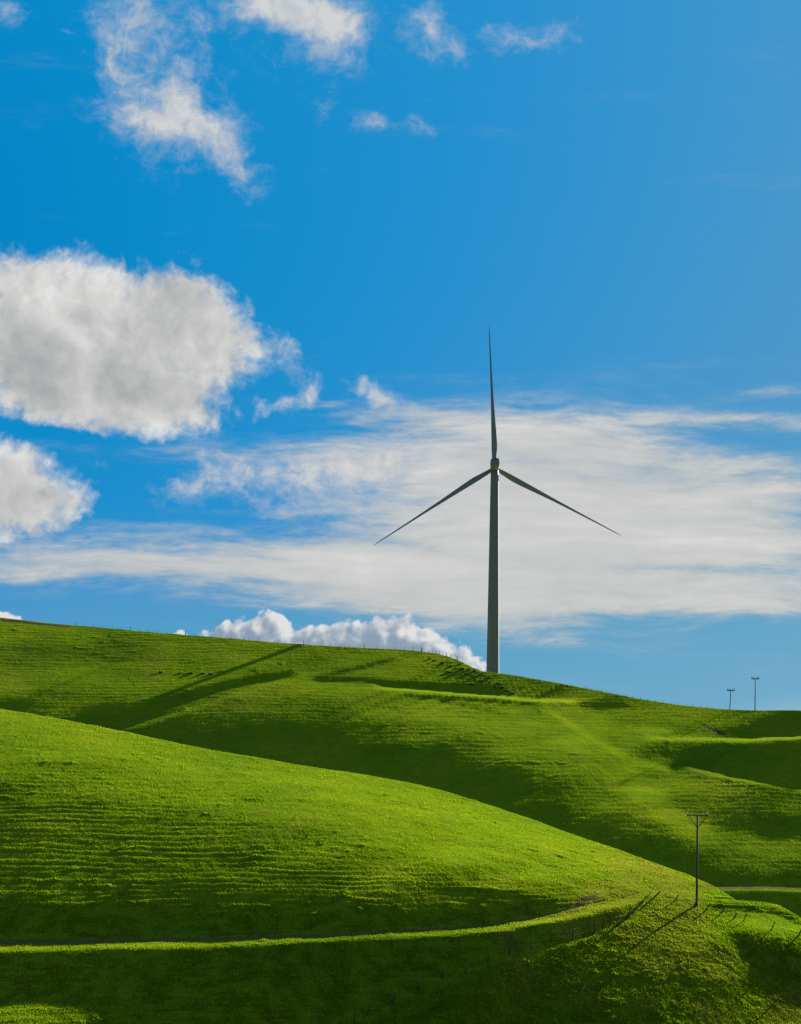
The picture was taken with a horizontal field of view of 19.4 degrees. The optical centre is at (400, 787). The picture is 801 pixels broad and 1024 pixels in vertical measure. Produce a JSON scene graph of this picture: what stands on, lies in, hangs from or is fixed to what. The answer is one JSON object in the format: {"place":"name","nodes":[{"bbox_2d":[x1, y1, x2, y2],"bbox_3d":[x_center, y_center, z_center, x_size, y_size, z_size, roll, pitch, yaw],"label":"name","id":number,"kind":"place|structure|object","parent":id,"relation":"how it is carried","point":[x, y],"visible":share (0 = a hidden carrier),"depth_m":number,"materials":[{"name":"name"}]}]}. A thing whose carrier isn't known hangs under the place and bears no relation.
{"place":"outdoors","nodes":[
{"label":"outdoors","id":0,"kind":"place"},
{"bbox_2d":[0,900,605,943],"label":"dirt track","id":1,"kind":"structure","parent":0,"point":[88,940],"depth_m":252.41,"materials":[{"name":"green plant"}]},
{"bbox_2d":[0,618,800,1023],"bbox_3d":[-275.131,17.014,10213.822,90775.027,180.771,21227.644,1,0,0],"label":"ground","id":2,"kind":"structure","parent":0,"point":[14,650],"depth_m":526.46,"materials":[{"name":"green plant"}]},
{"bbox_2d":[92,624,404,649],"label":"wire fence","id":3,"kind":"object","parent":2,"relation":"on","point":[256,638],"visible":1,"depth_m":765.04,"materials":[{"name":"grey wood"}]},
{"bbox_2d":[373,329,619,672],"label":"wind turbine","id":4,"kind":"object","parent":2,"relation":"on","point":[494,470],"visible":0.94,"depth_m":878.82,"materials":[{"name":"paint"}]},
{"bbox_2d":[353,891,650,1021],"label":"wire fence","id":5,"kind":"object","parent":2,"relation":"on","point":[641,902],"visible":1,"depth_m":254.12,"materials":[{"name":"grey wood"}]},
{"bbox_2d":[687,812,708,905],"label":"utility pole","id":6,"kind":"object","parent":2,"relation":"on","point":[697,827],"visible":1,"depth_m":275.53,"materials":[{"name":"brown wood"}]},
{"bbox_2d":[654,891,800,935],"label":"wire fence","id":7,"kind":"object","parent":2,"relation":"on","point":[725,912],"visible":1,"depth_m":274.74,"materials":[{"name":"grey wood"}]},
{"bbox_2d":[727,688,734,709],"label":"utility pole","id":8,"kind":"object","parent":2,"relation":"on","point":[730,690],"visible":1,"depth_m":689.21,"materials":[{"name":"brown wood"}]},
{"bbox_2d":[751,677,758,709],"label":"utility pole","id":9,"kind":"object","parent":2,"relation":"on","point":[755,691],"visible":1,"depth_m":680.48,"materials":[{"name":"brown wood"}]},
{"bbox_2d":[0,0,800,709],"label":"sky","id":10,"kind":"structure","parent":0,"point":[259,259],"materials":[{"name":"blue"}]},
{"bbox_2d":[716,886,800,889],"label":"gravel road","id":11,"kind":"structure","parent":0,"point":[730,888],"depth_m":513.70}
]}

